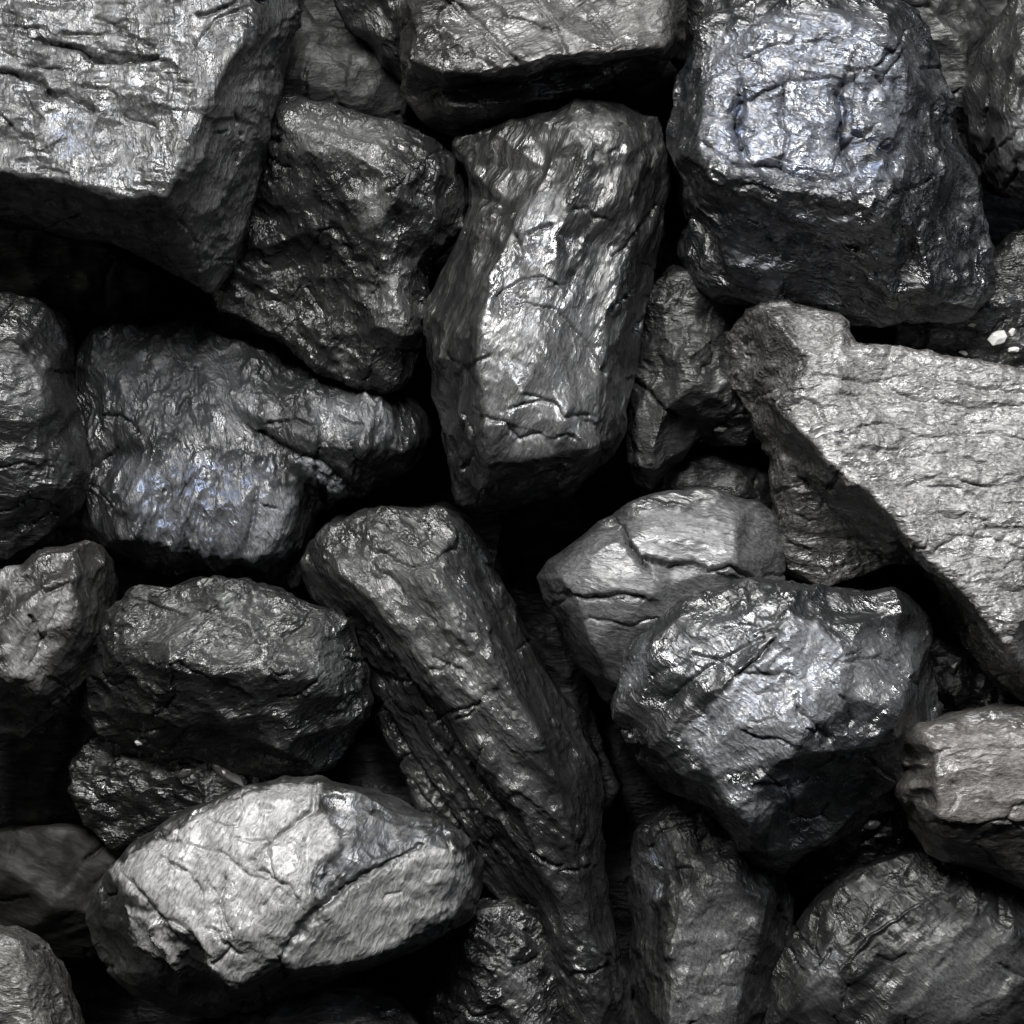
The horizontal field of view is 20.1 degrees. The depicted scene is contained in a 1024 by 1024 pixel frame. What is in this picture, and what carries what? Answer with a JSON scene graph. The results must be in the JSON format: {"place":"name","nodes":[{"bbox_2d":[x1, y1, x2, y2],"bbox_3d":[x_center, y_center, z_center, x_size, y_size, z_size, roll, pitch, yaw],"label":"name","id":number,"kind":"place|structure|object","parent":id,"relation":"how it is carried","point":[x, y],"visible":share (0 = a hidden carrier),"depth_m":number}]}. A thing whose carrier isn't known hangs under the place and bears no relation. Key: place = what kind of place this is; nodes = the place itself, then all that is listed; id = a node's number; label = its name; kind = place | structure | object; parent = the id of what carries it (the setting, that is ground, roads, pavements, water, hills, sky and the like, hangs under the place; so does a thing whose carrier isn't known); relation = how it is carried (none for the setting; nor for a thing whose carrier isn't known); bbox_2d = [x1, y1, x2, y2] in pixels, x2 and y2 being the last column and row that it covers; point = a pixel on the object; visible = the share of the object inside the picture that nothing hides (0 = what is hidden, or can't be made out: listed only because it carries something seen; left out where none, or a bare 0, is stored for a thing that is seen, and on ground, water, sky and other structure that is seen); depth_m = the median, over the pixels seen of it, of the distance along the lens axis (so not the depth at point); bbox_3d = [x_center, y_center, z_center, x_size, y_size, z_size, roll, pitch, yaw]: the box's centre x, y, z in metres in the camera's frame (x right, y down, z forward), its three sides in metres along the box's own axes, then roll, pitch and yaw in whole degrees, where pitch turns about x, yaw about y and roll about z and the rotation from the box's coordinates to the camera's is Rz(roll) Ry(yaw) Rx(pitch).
{"place":"outdoors","nodes":[
{"label":"outdoors","id":0,"kind":"place"},
{"bbox_2d":[0,0,1023,1023],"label":"ground","id":1,"kind":"structure","parent":0,"point":[33,777],"depth_m":2.42},
{"bbox_2d":[0,540,118,742],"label":"coal lump","id":2,"kind":"object","parent":1,"relation":"on","point":[56,603],"visible":0.97,"depth_m":2.19},
{"bbox_2d":[0,823,123,961],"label":"coal lump","id":3,"kind":"object","parent":1,"relation":"on","point":[51,875],"visible":0.52,"depth_m":2.30},
{"bbox_2d":[0,924,84,1023],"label":"coal lump","id":4,"kind":"object","parent":3,"relation":"on","point":[35,984],"visible":1,"depth_m":2.21},
{"bbox_2d":[0,0,304,293],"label":"coal lump","id":5,"kind":"object","parent":1,"relation":"on","point":[141,128],"visible":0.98,"depth_m":2.11},
{"bbox_2d":[67,732,300,850],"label":"coal lump","id":6,"kind":"object","parent":1,"relation":"on","point":[123,798],"visible":0.38,"depth_m":2.28},
{"bbox_2d":[134,740,142,745],"bbox_3d":[-0.288,0.179,2.240,0.009,0.006,0.005,0,90,0],"label":"coal chip","id":7,"kind":"object","parent":6,"relation":"on","point":[137,743],"visible":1,"depth_m":2.24},
{"bbox_2d":[175,765,194,778],"bbox_3d":[-0.256,0.204,2.262,0.016,0.011,0.011,0,90,0],"label":"coal chip","id":8,"kind":"object","parent":6,"relation":"on","point":[186,771],"visible":1,"depth_m":2.26},
{"bbox_2d":[211,764,245,786],"bbox_3d":[-0.222,0.204,2.259,0.034,0.018,0.010,42,90,0],"label":"coal chip","id":9,"kind":"object","parent":6,"relation":"on","point":[225,774],"visible":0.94,"depth_m":2.25},
{"bbox_2d":[78,575,373,780],"bbox_3d":[-0.219,0.126,2.264,0.227,0.192,0.154,13,90,0],"label":"coal lump","id":10,"kind":"object","parent":1,"relation":"on","point":[252,678],"visible":0.99,"depth_m":2.20},
{"bbox_2d":[74,318,434,589],"bbox_3d":[-0.207,-0.045,2.307,0.290,0.191,0.217,0,90,0],"label":"coal lump","id":11,"kind":"object","parent":1,"relation":"on","point":[214,451],"visible":0.92,"depth_m":2.24},
{"bbox_2d":[228,985,419,1023],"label":"coal lump","id":12,"kind":"object","parent":1,"relation":"on","point":[321,1004],"visible":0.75,"depth_m":2.23},
{"bbox_2d":[212,91,468,395],"bbox_3d":[-0.139,-0.210,2.272,0.188,0.208,0.208,18,90,0],"label":"coal lump","id":13,"kind":"object","parent":1,"relation":"on","point":[356,220],"visible":0.91,"depth_m":2.21},
{"bbox_2d":[283,5,407,124],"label":"coal lump","id":14,"kind":"object","parent":1,"relation":"on","point":[342,67],"visible":0.31,"depth_m":2.32},
{"bbox_2d":[333,0,402,82],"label":"coal lump","id":15,"kind":"object","parent":1,"relation":"on","point":[375,25],"visible":0.44,"depth_m":2.29},
{"bbox_2d":[321,736,492,899],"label":"coal lump","id":16,"kind":"object","parent":1,"relation":"on","point":[368,762],"visible":0.12,"depth_m":2.34},
{"bbox_2d":[85,775,483,1017],"bbox_3d":[-0.175,0.287,2.224,0.304,0.207,0.170,-20,90,0],"label":"coal lump","id":17,"kind":"object","parent":16,"relation":"on","point":[250,898],"visible":1,"depth_m":2.15},
{"bbox_2d":[300,501,632,1023],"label":"coal lump","id":18,"kind":"object","parent":1,"relation":"on","point":[486,739],"visible":0.88,"depth_m":2.23},
{"bbox_2d":[423,896,558,1023],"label":"coal lump","id":19,"kind":"object","parent":18,"relation":"on","point":[492,962],"visible":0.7,"depth_m":2.24},
{"bbox_2d":[398,0,687,135],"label":"coal lump","id":20,"kind":"object","parent":1,"relation":"on","point":[468,67],"visible":0.94,"depth_m":2.17},
{"bbox_2d":[422,98,669,510],"bbox_3d":[0.026,-0.159,2.251,0.193,0.237,0.317,0,90,0],"label":"coal lump","id":21,"kind":"object","parent":1,"relation":"on","point":[534,307],"visible":1,"depth_m":2.17},
{"bbox_2d":[495,495,622,817],"bbox_3d":[0.036,0.123,2.380,0.087,0.086,0.294,-7,90,0],"label":"coal lump","id":22,"kind":"object","parent":1,"relation":"on","point":[534,537],"visible":0.41,"depth_m":2.35},
{"bbox_2d":[537,487,785,705],"bbox_3d":[0.117,0.078,2.279,0.196,0.203,0.196,0,90,0],"label":"coal lump","id":23,"kind":"object","parent":1,"relation":"on","point":[611,586],"visible":0.62,"depth_m":2.19},
{"bbox_2d":[611,577,943,873],"bbox_3d":[0.203,0.164,2.233,0.255,0.232,0.230,0,90,0],"label":"coal lump","id":24,"kind":"object","parent":23,"relation":"on","point":[767,724],"visible":0.96,"depth_m":2.15},
{"bbox_2d":[785,805,913,892],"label":"coal lump","id":25,"kind":"object","parent":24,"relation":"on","point":[818,871],"visible":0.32,"depth_m":2.25},
{"bbox_2d":[863,819,879,829],"bbox_3d":[0.277,0.241,2.231,0.014,0.010,0.008,0,90,0],"label":"coal chip","id":26,"kind":"object","parent":25,"relation":"on","point":[870,824],"visible":1,"depth_m":2.23},
{"bbox_2d":[623,264,760,495],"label":"coal lump","id":27,"kind":"object","parent":1,"relation":"on","point":[684,398],"visible":0.66,"depth_m":2.26},
{"bbox_2d":[714,425,727,431],"bbox_3d":[0.165,-0.066,2.283,0.011,0.008,0.006,0,90,0],"label":"coal chip","id":28,"kind":"object","parent":27,"relation":"on","point":[720,428],"visible":1,"depth_m":2.28},
{"bbox_2d":[669,0,747,71],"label":"coal lump","id":29,"kind":"object","parent":1,"relation":"on","point":[698,11],"visible":0.16,"depth_m":2.25},
{"bbox_2d":[626,799,793,1023],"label":"coal lump","id":30,"kind":"object","parent":1,"relation":"on","point":[711,908],"visible":0.84,"depth_m":2.22},
{"bbox_2d":[651,455,772,508],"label":"coal lump","id":31,"kind":"object","parent":1,"relation":"on","point":[741,479],"visible":0.35,"depth_m":2.31},
{"bbox_2d":[666,0,995,328],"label":"coal lump","id":32,"kind":"object","parent":1,"relation":"on","point":[820,157],"visible":0.99,"depth_m":2.15},
{"bbox_2d":[724,299,1023,702],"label":"coal lump","id":33,"kind":"object","parent":1,"relation":"on","point":[876,457],"visible":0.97,"depth_m":2.16},
{"bbox_2d":[761,846,1023,1023],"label":"coal lump","id":34,"kind":"object","parent":1,"relation":"on","point":[912,935],"visible":0.8,"depth_m":2.21},
{"bbox_2d":[898,0,995,154],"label":"coal lump","id":35,"kind":"object","parent":1,"relation":"on","point":[960,30],"visible":0.14,"depth_m":2.25},
{"bbox_2d":[888,227,1023,368],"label":"coal lump","id":36,"kind":"object","parent":1,"relation":"on","point":[1002,308],"visible":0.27,"depth_m":2.25},
{"bbox_2d":[959,350,967,355],"bbox_3d":[0.353,-0.124,2.259,0.008,0.005,0.004,0,90,0],"label":"coal crumb","id":37,"kind":"object","parent":36,"relation":"on","point":[963,352],"visible":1,"depth_m":2.26},
{"bbox_2d":[987,330,1006,345],"bbox_3d":[0.378,-0.135,2.248,0.015,0.010,0.011,-27,90,0],"label":"coal crumb","id":38,"kind":"object","parent":36,"relation":"on","point":[997,337],"visible":1,"depth_m":2.25},
{"bbox_2d":[1008,328,1015,335],"bbox_3d":[0.390,-0.140,2.251,0.006,0.005,0.007,0,90,0],"label":"coal crumb","id":39,"kind":"object","parent":36,"relation":"on","point":[1011,331],"visible":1,"depth_m":2.25},
{"bbox_2d":[1008,347,1018,351],"bbox_3d":[0.392,-0.127,2.252,0.010,0.008,0.005,0,90,0],"label":"coal crumb","id":40,"kind":"object","parent":36,"relation":"on","point":[1013,349],"visible":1,"depth_m":2.25},
{"bbox_2d":[930,637,1022,714],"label":"coal lump","id":41,"kind":"object","parent":1,"relation":"on","point":[968,684],"visible":0.2,"depth_m":2.27},
{"bbox_2d":[950,660,959,673],"bbox_3d":[0.349,0.122,2.275,0.008,0.009,0.011,0,90,0],"label":"coal chip","id":42,"kind":"object","parent":41,"relation":"on","point":[954,666],"visible":1,"depth_m":2.27},
{"bbox_2d":[893,703,1023,888],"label":"coal lump","id":43,"kind":"object","parent":41,"relation":"on","point":[958,789],"visible":0.86,"depth_m":2.16},
{"bbox_2d":[962,0,1023,200],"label":"coal lump","id":44,"kind":"object","parent":1,"relation":"on","point":[993,100],"visible":0.96,"depth_m":2.21},
{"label":"coal lump","id":45,"kind":"object","parent":1,"relation":"on","visible":0},
{"bbox_2d":[0,292,92,559],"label":"coal lump","id":46,"kind":"object","parent":45,"relation":"on","point":[46,462],"visible":1,"depth_m":2.20}
]}

